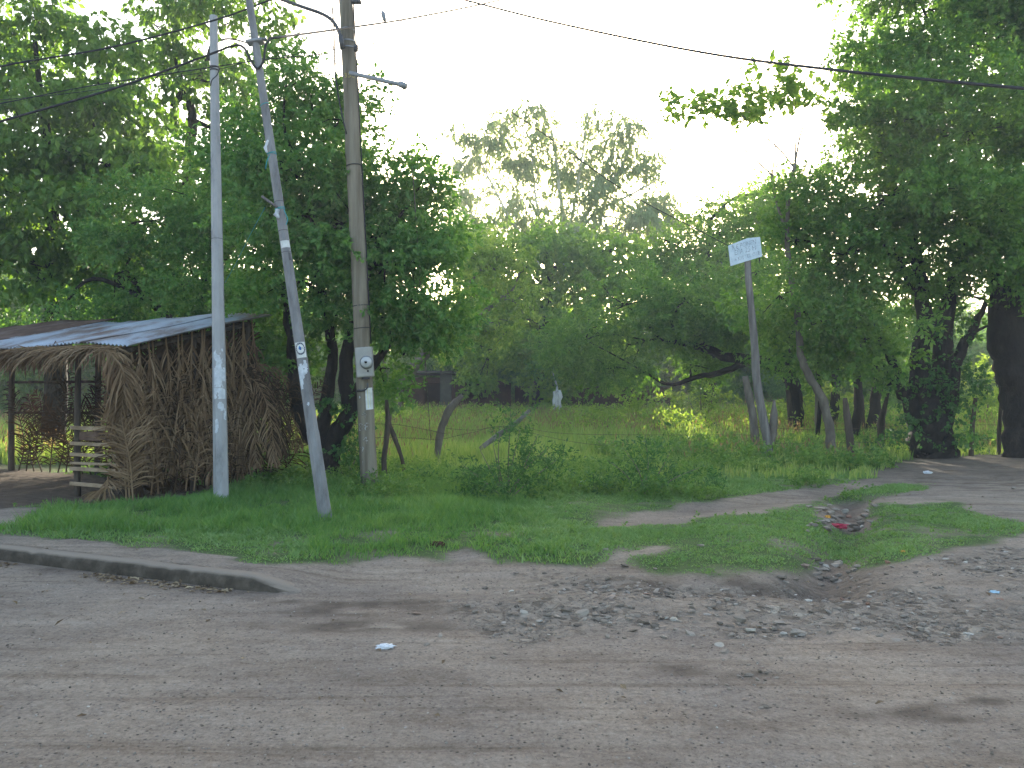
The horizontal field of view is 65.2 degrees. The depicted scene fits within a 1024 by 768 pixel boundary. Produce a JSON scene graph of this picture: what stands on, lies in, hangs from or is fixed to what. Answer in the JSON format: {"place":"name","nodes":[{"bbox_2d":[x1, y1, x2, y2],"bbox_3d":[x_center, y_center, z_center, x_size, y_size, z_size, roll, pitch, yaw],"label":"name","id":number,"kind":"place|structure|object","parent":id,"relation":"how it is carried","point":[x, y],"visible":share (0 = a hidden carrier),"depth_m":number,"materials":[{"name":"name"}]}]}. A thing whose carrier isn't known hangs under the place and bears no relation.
{"place":"outdoors","nodes":[
{"label":"outdoors","id":0,"kind":"place"},
{"bbox_2d":[0,536,272,571],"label":"sidewalk","id":1,"kind":"structure","parent":0,"point":[164,555],"depth_m":7.49,"materials":[{"name":"concrete"}]},
{"bbox_2d":[0,399,1003,479],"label":"meadow grass","id":2,"kind":"structure","parent":0,"point":[460,447],"depth_m":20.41,"materials":[{"name":"plant"}]},
{"bbox_2d":[0,395,1003,457],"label":"seed heads","id":3,"kind":"object","parent":2,"relation":"on","point":[689,443],"visible":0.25,"depth_m":24.41,"materials":[{"name":"plant"}]},
{"bbox_2d":[0,545,1023,767],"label":"dirt road","id":4,"kind":"structure","parent":0,"point":[801,724],"depth_m":4.63,"materials":[{"name":"soil"}]},
{"bbox_2d":[0,543,300,593],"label":"kerb","id":5,"kind":"structure","parent":4,"relation":"on","point":[199,575],"depth_m":7.00,"materials":[{"name":"concrete"}]},
{"bbox_2d":[376,643,394,649],"bbox_3d":[-0.798,1.659,5.065,0.141,0.034,0.084,0,-1,-10],"label":"plastic scrap","id":6,"kind":"object","parent":4,"relation":"on","point":[382,646],"visible":1,"depth_m":5.04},
{"bbox_2d":[0,487,1001,715],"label":"fallen leaves","id":7,"kind":"object","parent":4,"relation":"on","point":[623,686],"visible":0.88,"depth_m":6.73,"materials":[{"name":"brown plant"}]},
{"bbox_2d":[561,608,571,611],"bbox_3d":[0.392,1.639,5.798,0.089,0.039,0.063,-6,-9,22],"label":"stone","id":8,"kind":"object","parent":4,"relation":"on","point":[566,609],"visible":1,"depth_m":5.78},
{"bbox_2d":[575,609,588,614],"bbox_3d":[0.502,1.647,5.758,0.107,0.035,0.069,-12,10,-18],"label":"stone","id":9,"kind":"object","parent":4,"relation":"on","point":[583,612],"visible":1,"depth_m":5.74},
{"bbox_2d":[637,618,649,623],"bbox_3d":[0.925,1.669,5.627,0.080,0.038,0.103,5,-6,-15],"label":"stone","id":10,"kind":"object","parent":4,"relation":"on","point":[643,620],"visible":0.99,"depth_m":5.60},
{"bbox_2d":[719,648,728,653],"bbox_3d":[1.328,1.673,4.999,0.075,0.026,0.046,0,-1,-17],"label":"stone","id":11,"kind":"object","parent":4,"relation":"on","point":[724,651],"visible":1,"depth_m":4.99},
{"bbox_2d":[734,615,746,622],"bbox_3d":[1.618,1.671,5.671,0.085,0.055,0.052,-1,-1,40],"label":"stone","id":12,"kind":"object","parent":4,"relation":"on","point":[740,619],"visible":0.9,"depth_m":5.66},
{"bbox_2d":[744,628,755,631],"bbox_3d":[1.621,1.679,5.453,0.094,0.031,0.061,-14,-16,40],"label":"stone","id":13,"kind":"object","parent":4,"relation":"on","point":[750,629],"visible":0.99,"depth_m":5.43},
{"bbox_2d":[776,574,786,578],"bbox_3d":[2.281,1.636,6.782,0.104,0.046,0.074,-17,-5,39],"label":"stone","id":14,"kind":"object","parent":4,"relation":"on","point":[781,576],"visible":0.97,"depth_m":6.75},
{"bbox_2d":[790,629,806,635],"bbox_3d":[1.938,1.685,5.418,0.113,0.050,0.081,11,-14,6],"label":"stone","id":15,"kind":"object","parent":4,"relation":"on","point":[794,632],"visible":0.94,"depth_m":5.40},
{"bbox_2d":[0,409,1023,576],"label":"ground","id":16,"kind":"structure","parent":0,"point":[22,487],"depth_m":8.36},
{"bbox_2d":[0,264,94,415],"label":"tree","id":17,"kind":"object","parent":16,"relation":"on","point":[25,390],"visible":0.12,"depth_m":34.82,"materials":[{"name":"green plant"}]},
{"bbox_2d":[15,294,111,410],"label":"tree","id":18,"kind":"object","parent":16,"relation":"on","point":[88,370],"visible":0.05,"depth_m":36.37,"materials":[{"name":"green plant"}]},
{"bbox_2d":[0,0,200,447],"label":"tall tree","id":19,"kind":"object","parent":16,"relation":"on","point":[55,162],"visible":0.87,"depth_m":18.47,"materials":[{"name":"green plant"}]},
{"bbox_2d":[81,271,182,403],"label":"tree","id":20,"kind":"object","parent":16,"relation":"on","point":[85,388],"visible":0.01,"depth_m":36.41,"materials":[{"name":"green plant"}]},
{"bbox_2d":[0,162,320,405],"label":"bushy tree","id":21,"kind":"object","parent":16,"relation":"on","point":[157,285],"visible":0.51,"depth_m":16.33,"materials":[{"name":"green plant"}]},
{"bbox_2d":[0,312,327,502],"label":"palm shed","id":22,"kind":"object","parent":16,"relation":"on","point":[166,422],"visible":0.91,"depth_m":12.24,"materials":[{"name":"brown wood"}]},
{"bbox_2d":[52,0,306,359],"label":"tall tree","id":23,"kind":"object","parent":16,"relation":"on","point":[178,13],"visible":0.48,"depth_m":21.87,"materials":[{"name":"green plant"}]},
{"bbox_2d":[209,14,228,497],"bbox_3d":[-4.198,-1.766,11.441,0.372,7.106,0.213,0,-1,24],"label":"utility pole","id":24,"kind":"object","parent":16,"relation":"on","point":[220,460],"visible":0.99,"depth_m":11.39,"materials":[{"name":"concrete"}]},
{"bbox_2d":[245,0,331,520],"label":"utility pole","id":25,"kind":"object","parent":16,"relation":"on","point":[254,42],"visible":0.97,"depth_m":9.59,"materials":[{"name":"concrete"}]},
{"bbox_2d":[0,38,270,122],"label":"overhead cable","id":26,"kind":"object","parent":25,"relation":"attached to","point":[149,76],"visible":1,"depth_m":9.63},
{"bbox_2d":[0,0,270,66],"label":"overhead cable","id":27,"kind":"object","parent":25,"relation":"attached to","point":[131,42],"visible":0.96,"depth_m":10.08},
{"bbox_2d":[272,258,342,348],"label":"tree","id":28,"kind":"object","parent":16,"relation":"on","point":[339,331],"visible":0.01,"depth_m":49.79,"materials":[{"name":"green plant"}]},
{"bbox_2d":[278,301,342,403],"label":"tree","id":29,"kind":"object","parent":16,"relation":"on","point":[324,368],"visible":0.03,"depth_m":43.02,"materials":[{"name":"green plant"}]},
{"bbox_2d":[168,32,498,478],"bbox_3d":[-3.221,-2.225,14.168,6.024,8.229,4.224,0,-1,0],"label":"forked tree","id":30,"kind":"object","parent":16,"relation":"on","point":[318,215],"visible":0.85,"depth_m":13.55,"materials":[{"name":"green plant"}]},
{"bbox_2d":[225,208,264,281],"bbox_3d":[-3.916,-1.931,11.634,0.035,0.386,4.226,0,-1,-26],"label":"rope line","id":31,"kind":"object","parent":30,"relation":"attached to","point":[245,243],"visible":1,"depth_m":11.40,"materials":[{"name":"teal plastic"}]},
{"bbox_2d":[280,0,407,484],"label":"utility pole","id":32,"kind":"object","parent":16,"relation":"on","point":[364,361],"visible":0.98,"depth_m":12.67,"materials":[{"name":"brown wood"}]},
{"bbox_2d":[0,53,329,103],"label":"overhead cable","id":33,"kind":"object","parent":32,"relation":"attached to","point":[156,75],"visible":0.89,"depth_m":10.90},
{"bbox_2d":[2,43,372,99],"bbox_3d":[-5.958,-4.567,11.586,8.367,2.541,1.032,0,-1,-21],"label":"overhead cable","id":34,"kind":"object","parent":32,"relation":"attached to","point":[183,75],"visible":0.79,"depth_m":11.48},
{"bbox_2d":[269,0,500,39],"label":"overhead cable","id":35,"kind":"object","parent":32,"relation":"attached to","point":[300,34],"visible":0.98,"depth_m":13.14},
{"bbox_2d":[380,0,402,72],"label":"insulated stay","id":36,"kind":"object","parent":32,"relation":"hanging from","point":[383,14],"visible":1,"depth_m":12.39,"materials":[{"name":"metal"}]},
{"bbox_2d":[463,0,1023,89],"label":"overhead cable","id":37,"kind":"object","parent":32,"relation":"attached to","point":[852,71],"visible":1,"depth_m":9.64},
{"bbox_2d":[312,333,390,407],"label":"tree","id":38,"kind":"object","parent":16,"relation":"on","point":[337,399],"visible":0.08,"depth_m":41.28,"materials":[{"name":"green plant"}]},
{"bbox_2d":[340,428,380,473],"bbox_3d":[-2.749,1.214,14.236,1.158,1.244,1.045,1,-1,-44],"label":"bush","id":39,"kind":"object","parent":16,"relation":"on","point":[354,449],"visible":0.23,"depth_m":14.09,"materials":[{"name":"green plant"}]},
{"bbox_2d":[381,400,390,472],"bbox_3d":[-2.160,1.019,13.748,0.126,1.496,0.172,0,-1,25],"label":"fence post","id":40,"kind":"object","parent":16,"relation":"on","point":[386,440],"visible":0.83,"depth_m":13.71,"materials":[{"name":"brown wood"}]},
{"bbox_2d":[374,382,404,419],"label":"bush","id":41,"kind":"object","parent":16,"relation":"on","point":[392,410],"visible":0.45,"depth_m":23.63,"materials":[{"name":"green plant"}]},
{"bbox_2d":[390,424,405,470],"bbox_3d":[-2.088,1.210,14.501,0.418,1.173,0.091,0,-1,10],"label":"fence post","id":42,"kind":"object","parent":16,"relation":"on","point":[395,440],"visible":0.56,"depth_m":14.47,"materials":[{"name":"brown wood"}]},
{"bbox_2d":[353,465,450,487],"bbox_3d":[-1.760,1.687,12.638,1.807,0.859,1.100,0,-1,-11],"label":"bush","id":43,"kind":"object","parent":16,"relation":"on","point":[425,473],"visible":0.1,"depth_m":12.66,"materials":[{"name":"green plant"}]},
{"bbox_2d":[376,326,432,402],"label":"tree","id":44,"kind":"object","parent":16,"relation":"on","point":[390,350],"visible":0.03,"depth_m":50.68,"materials":[{"name":"green plant"}]},
{"bbox_2d":[400,30,430,441],"bbox_3d":[-1.799,-2.014,16.796,0.313,7.450,7.542,0,-1,-2],"label":"stay wire","id":45,"kind":"object","parent":16,"relation":"on","point":[415,205],"visible":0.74,"depth_m":13.55,"materials":[{"name":"grey metal"}]},
{"bbox_2d":[389,347,460,388],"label":"tree","id":46,"kind":"object","parent":16,"relation":"on","point":[430,363],"visible":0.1,"depth_m":48.10,"materials":[{"name":"green plant"}]},
{"bbox_2d":[430,541,444,546],"bbox_3d":[-0.742,1.609,8.027,0.183,0.069,0.106,0,-1,1],"label":"pale brick","id":47,"kind":"object","parent":16,"relation":"on","point":[438,543],"visible":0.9,"depth_m":8.00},
{"bbox_2d":[434,394,463,458],"bbox_3d":[-1.376,1.021,17.214,0.685,1.611,0.180,0,-1,-9],"label":"fence post","id":48,"kind":"object","parent":16,"relation":"on","point":[450,408],"visible":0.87,"depth_m":17.14,"materials":[{"name":"grey wood"}]},
{"bbox_2d":[348,437,438,439],"bbox_3d":[-2.158,1.050,15.140,3.774,0.269,2.049,1,-1,-43],"label":"barbed wire","id":49,"kind":"object","parent":48,"relation":"attached to","point":[401,438],"visible":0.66,"depth_m":14.21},
{"bbox_2d":[401,371,510,408],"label":"brick ruin","id":50,"kind":"object","parent":16,"relation":"on","point":[441,388],"visible":0.32,"depth_m":43.00,"materials":[{"name":"paint"}]},
{"bbox_2d":[382,217,553,422],"bbox_3d":[-1.732,-2.245,30.909,6.632,8.346,3.698,0,-1,0],"label":"leaning tree","id":51,"kind":"object","parent":16,"relation":"on","point":[498,257],"visible":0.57,"depth_m":30.83,"materials":[{"name":"green plant"}]},
{"bbox_2d":[434,343,518,393],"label":"tree","id":52,"kind":"object","parent":16,"relation":"on","point":[455,376],"visible":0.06,"depth_m":49.38,"materials":[{"name":"green plant"}]},
{"bbox_2d":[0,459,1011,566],"bbox_3d":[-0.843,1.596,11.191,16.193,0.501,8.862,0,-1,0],"label":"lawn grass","id":53,"kind":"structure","parent":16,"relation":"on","point":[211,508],"depth_m":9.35,"materials":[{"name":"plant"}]},
{"bbox_2d":[10,425,1004,543],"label":"leafy weeds","id":54,"kind":"object","parent":16,"relation":"on","point":[299,472],"visible":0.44,"depth_m":13.94,"materials":[{"name":"green plant"}]},
{"bbox_2d":[1,467,1023,575],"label":"short grass","id":55,"kind":"structure","parent":16,"relation":"on","point":[964,518],"depth_m":8.54,"materials":[{"name":"plant"}]},
{"bbox_2d":[445,398,585,502],"bbox_3d":[0.061,1.046,11.211,2.072,1.705,1.403,0,-1,0],"label":"bush","id":56,"kind":"object","parent":16,"relation":"on","point":[500,487],"visible":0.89,"depth_m":11.30,"materials":[{"name":"green plant"}]},
{"bbox_2d":[496,365,567,405],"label":"tree","id":57,"kind":"object","parent":16,"relation":"on","point":[513,374],"visible":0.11,"depth_m":49.35,"materials":[{"name":"green plant"}]},
{"bbox_2d":[525,355,562,408],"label":"limewashed tree","id":58,"kind":"object","parent":16,"relation":"on","point":[557,397],"visible":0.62,"depth_m":39.83,"materials":[{"name":"green plant"}]},
{"bbox_2d":[430,212,667,408],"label":"rounded tree","id":59,"kind":"object","parent":16,"relation":"on","point":[571,250],"visible":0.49,"depth_m":41.68,"materials":[{"name":"green plant"}]},
{"bbox_2d":[433,91,706,302],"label":"eucalyptus","id":60,"kind":"object","parent":16,"relation":"on","point":[598,187],"visible":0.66,"depth_m":59.55,"materials":[{"name":"green plant"}]},
{"bbox_2d":[515,386,672,409],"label":"boundary wall","id":61,"kind":"structure","parent":16,"relation":"on","point":[609,400],"depth_m":46.88,"materials":[{"name":"brick"}]},
{"bbox_2d":[628,352,665,406],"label":"tree","id":62,"kind":"object","parent":16,"relation":"on","point":[639,359],"visible":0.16,"depth_m":46.95,"materials":[{"name":"green plant"}]},
{"bbox_2d":[576,432,727,495],"bbox_3d":[2.137,1.302,11.731,2.338,1.221,1.768,0,-1,0],"label":"bush","id":63,"kind":"object","parent":16,"relation":"on","point":[647,466],"visible":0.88,"depth_m":11.80,"materials":[{"name":"green plant"}]},
{"bbox_2d":[612,317,692,400],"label":"tree","id":64,"kind":"object","parent":16,"relation":"on","point":[672,375],"visible":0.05,"depth_m":53.70,"materials":[{"name":"green plant"}]},
{"bbox_2d":[611,378,742,414],"bbox_3d":[6.795,0.864,32.935,5.438,2.291,3.050,0,-1,0],"label":"bush","id":65,"kind":"object","parent":16,"relation":"on","point":[674,394],"visible":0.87,"depth_m":32.87,"materials":[{"name":"green plant"}]},
{"bbox_2d":[516,229,868,425],"bbox_3d":[6.272,-1.762,28.632,12.266,7.303,6.020,0,-1,0],"label":"spreading tree","id":66,"kind":"object","parent":16,"relation":"on","point":[690,319],"visible":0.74,"depth_m":28.27,"materials":[{"name":"green plant"}]},
{"bbox_2d":[656,413,728,434],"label":"bush","id":67,"kind":"object","parent":16,"relation":"on","point":[667,424],"visible":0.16,"depth_m":24.09,"materials":[{"name":"green plant"}]},
{"bbox_2d":[632,326,783,405],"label":"tree","id":68,"kind":"object","parent":16,"relation":"on","point":[687,386],"visible":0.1,"depth_m":52.27,"materials":[{"name":"green plant"}]},
{"bbox_2d":[686,358,738,406],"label":"tree","id":69,"kind":"object","parent":16,"relation":"on","point":[724,389],"visible":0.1,"depth_m":49.14,"materials":[{"name":"green plant"}]},
{"bbox_2d":[616,163,813,407],"bbox_3d":[10.436,-4.524,39.842,10.355,13.113,7.858,0,-1,0],"label":"wispy tree","id":70,"kind":"object","parent":16,"relation":"on","point":[734,227],"visible":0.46,"depth_m":39.30,"materials":[{"name":"green plant"}]},
{"bbox_2d":[682,265,789,402],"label":"tree","id":71,"kind":"object","parent":16,"relation":"on","point":[749,374],"visible":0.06,"depth_m":51.74,"materials":[{"name":"green plant"}]},
{"bbox_2d":[742,375,758,446],"bbox_3d":[5.842,0.825,19.519,0.432,2.070,0.228,0,-1,17],"label":"fence post","id":72,"kind":"object","parent":16,"relation":"on","point":[752,412],"visible":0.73,"depth_m":19.45,"materials":[{"name":"grey wood"}]},
{"bbox_2d":[444,427,686,446],"bbox_3d":[2.177,1.225,18.506,7.800,0.573,0.387,0,-1,-17],"label":"barbed wire","id":73,"kind":"object","parent":72,"relation":"attached to","point":[542,435],"visible":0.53,"depth_m":18.07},
{"bbox_2d":[479,409,530,449],"bbox_3d":[-0.152,1.008,17.662,1.162,0.919,0.133,0,-1,-3],"label":"fence post","id":74,"kind":"object","parent":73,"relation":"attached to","point":[489,441],"visible":0.62,"depth_m":17.62,"materials":[{"name":"grey wood"}]},
{"bbox_2d":[446,426,734,435],"bbox_3d":[2.194,1.081,18.595,7.722,0.330,0.573,0,-1,-17],"label":"barbed wire","id":75,"kind":"object","parent":72,"relation":"attached to","point":[546,431],"visible":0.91,"depth_m":18.40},
{"bbox_2d":[728,237,777,457],"bbox_3d":[5.293,-0.696,17.626,1.127,5.083,0.213,0,-1,-3],"label":"sign","id":76,"kind":"object","parent":16,"relation":"on","point":[746,251],"visible":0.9,"depth_m":17.57,"materials":[{"name":"grey wood"}]},
{"bbox_2d":[400,20,727,245],"bbox_3d":[1.526,-4.487,15.321,8.102,2.884,0.117,1,-1,-35],"label":"stay wire","id":77,"kind":"object","parent":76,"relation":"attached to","point":[548,136],"visible":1,"depth_m":14.59,"materials":[{"name":"metal"}]},
{"bbox_2d":[655,47,870,454],"bbox_3d":[5.941,-3.011,19.010,5.206,9.570,2.120,0,-1,0],"label":"umbrella sapling","id":78,"kind":"object","parent":16,"relation":"on","point":[753,112],"visible":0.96,"depth_m":18.91,"materials":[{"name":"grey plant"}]},
{"bbox_2d":[716,273,827,433],"bbox_3d":[8.594,-0.811,25.017,4.633,5.341,3.598,0,-1,0],"label":"background tree","id":79,"kind":"object","parent":16,"relation":"on","point":[796,400],"visible":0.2,"depth_m":24.86,"materials":[{"name":"green plant"}]},
{"bbox_2d":[762,371,806,402],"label":"tree","id":80,"kind":"object","parent":16,"relation":"on","point":[778,394],"visible":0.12,"depth_m":46.09,"materials":[{"name":"green plant"}]},
{"bbox_2d":[784,366,792,426],"bbox_3d":[9.005,0.659,26.006,0.329,2.572,0.209,0,-1,14],"label":"fence post","id":81,"kind":"object","parent":16,"relation":"on","point":[789,404],"visible":0.33,"depth_m":25.92,"materials":[{"name":"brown wood"}]},
{"bbox_2d":[800,286,821,439],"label":"tree","id":82,"kind":"object","parent":16,"relation":"on","point":[818,423],"visible":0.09,"depth_m":20.75,"materials":[{"name":"green plant"}]},
{"bbox_2d":[814,380,820,433],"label":"fence post","id":83,"kind":"object","parent":16,"relation":"on","point":[816,408],"visible":0.26,"depth_m":22.45,"materials":[{"name":"grey wood"}]},
{"bbox_2d":[782,355,853,414],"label":"tree","id":84,"kind":"object","parent":16,"relation":"on","point":[804,392],"visible":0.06,"depth_m":36.98,"materials":[{"name":"green plant"}]},
{"bbox_2d":[776,377,882,420],"bbox_3d":[11.869,0.804,29.962,3.795,2.322,3.084,0,-1,0],"label":"bush","id":85,"kind":"object","parent":16,"relation":"on","point":[846,395],"visible":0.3,"depth_m":29.73,"materials":[{"name":"green plant"}]},
{"bbox_2d":[765,297,910,424],"bbox_3d":[11.853,-1.010,30.022,5.592,5.910,3.456,0,-1,0],"label":"background tree","id":86,"kind":"object","parent":16,"relation":"on","point":[834,397],"visible":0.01,"depth_m":29.85,"materials":[{"name":"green plant"}]},
{"bbox_2d":[780,285,915,438],"bbox_3d":[10.410,-0.787,24.127,4.819,5.253,3.058,0,-1,26],"label":"background tree","id":87,"kind":"object","parent":16,"relation":"on","point":[858,409],"visible":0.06,"depth_m":23.87,"materials":[{"name":"green plant"}]},
{"bbox_2d":[843,398,854,456],"bbox_3d":[7.458,1.077,17.630,0.308,1.546,0.196,0,-1,18],"label":"fence post","id":88,"kind":"object","parent":16,"relation":"on","point":[849,434],"visible":0.69,"depth_m":17.59,"materials":[{"name":"grey wood"}]},
{"bbox_2d":[710,0,1023,458],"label":"massive tree","id":89,"kind":"object","parent":16,"relation":"on","point":[923,190],"visible":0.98,"depth_m":18.27,"materials":[{"name":"green plant"}]},
{"bbox_2d":[830,346,909,417],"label":"tree","id":90,"kind":"object","parent":16,"relation":"on","point":[893,396],"visible":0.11,"depth_m":36.55,"materials":[{"name":"green plant"}]},
{"bbox_2d":[838,389,902,427],"bbox_3d":[12.639,1.178,28.006,2.324,2.250,2.254,1,-1,-34],"label":"bush","id":91,"kind":"object","parent":16,"relation":"on","point":[890,417],"visible":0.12,"depth_m":28.06,"materials":[{"name":"green plant"}]},
{"bbox_2d":[844,276,914,431],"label":"background tree","id":92,"kind":"object","parent":16,"relation":"on","point":[875,403],"visible":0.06,"depth_m":26.87,"materials":[{"name":"green plant"}]},
{"bbox_2d":[877,393,889,444],"bbox_3d":[9.472,1.052,20.402,0.348,1.668,0.198,0,-1,-23],"label":"trunk","id":93,"kind":"object","parent":16,"relation":"on","point":[881,424],"visible":0.73,"depth_m":20.34,"materials":[{"name":"grey wood"}]},
{"bbox_2d":[865,437,908,455],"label":"bush","id":94,"kind":"object","parent":16,"relation":"on","point":[883,445],"visible":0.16,"depth_m":19.56,"materials":[{"name":"green plant"}]},
{"bbox_2d":[894,308,980,360],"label":"tree","id":95,"kind":"object","parent":16,"relation":"on","point":[915,332],"depth_m":51.77,"materials":[{"name":"green plant"}]},
{"bbox_2d":[903,320,991,412],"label":"tree","id":96,"kind":"object","parent":16,"relation":"on","point":[957,340],"visible":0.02,"depth_m":38.20,"materials":[{"name":"green plant"}]},
{"bbox_2d":[931,316,998,410],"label":"tree","id":97,"kind":"object","parent":16,"relation":"on","point":[981,348],"visible":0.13,"depth_m":36.82,"materials":[{"name":"green plant"}]},
{"bbox_2d":[954,293,987,341],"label":"tree","id":98,"kind":"object","parent":16,"relation":"on","point":[973,311],"visible":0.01,"depth_m":61.11,"materials":[{"name":"green plant"}]},
{"bbox_2d":[954,352,998,426],"bbox_3d":[16.339,0.565,27.945,3.026,3.416,2.347,0,-1,0],"label":"bush","id":99,"kind":"object","parent":16,"relation":"on","point":[988,401],"visible":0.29,"depth_m":27.77,"materials":[{"name":"green plant"}]},
{"bbox_2d":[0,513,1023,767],"bbox_3d":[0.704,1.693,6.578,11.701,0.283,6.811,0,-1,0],"label":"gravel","id":100,"kind":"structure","parent":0,"point":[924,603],"depth_m":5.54,"materials":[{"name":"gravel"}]},
{"bbox_2d":[0,0,1023,339],"label":"sky","id":101,"kind":"structure","parent":0,"point":[508,57],"materials":[{"name":"white"}]},
{"bbox_2d":[596,454,1023,588],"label":"dirt track","id":102,"kind":"structure","parent":0,"point":[988,478],"depth_m":11.44,"materials":[{"name":"soil"}]},
{"bbox_2d":[831,523,848,528],"bbox_3d":[4.013,1.747,9.834,0.250,0.075,0.126,0,-1,31],"label":"red cloth","id":103,"kind":"object","parent":102,"relation":"on","point":[840,526],"visible":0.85,"depth_m":9.80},
{"bbox_2d":[968,398,977,455],"bbox_3d":[11.208,1.093,19.453,0.238,1.518,0.129,0,-1,-13],"label":"fence post","id":104,"kind":"object","parent":102,"relation":"on","point":[971,452],"visible":0.54,"depth_m":19.41,"materials":[{"name":"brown wood"}]},
{"bbox_2d":[968,32,1023,457],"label":"edge tree","id":105,"kind":"object","parent":102,"relation":"on","point":[1005,335],"visible":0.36,"depth_m":18.73,"materials":[{"name":"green plant"}]},
{"bbox_2d":[997,404,1002,454],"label":"fence post","id":106,"kind":"object","parent":102,"relation":"on","point":[999,423],"visible":0.57,"depth_m":19.80,"materials":[{"name":"brown wood"}]},
{"bbox_2d":[756,424,993,430],"bbox_3d":[9.367,1.057,19.562,7.872,0.107,0.566,0,-1,-19],"label":"barbed wire","id":107,"kind":"object","parent":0,"point":[842,429],"visible":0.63,"depth_m":18.87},
{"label":"fence post","id":108,"kind":"object","parent":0,"visible":0},
{"bbox_2d":[293,422,444,433],"bbox_3d":[-2.050,0.863,15.046,3.835,0.370,2.280,1,-1,-42],"label":"barbed wire","id":109,"kind":"object","parent":108,"relation":"attached to","point":[408,426],"visible":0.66,"depth_m":14.27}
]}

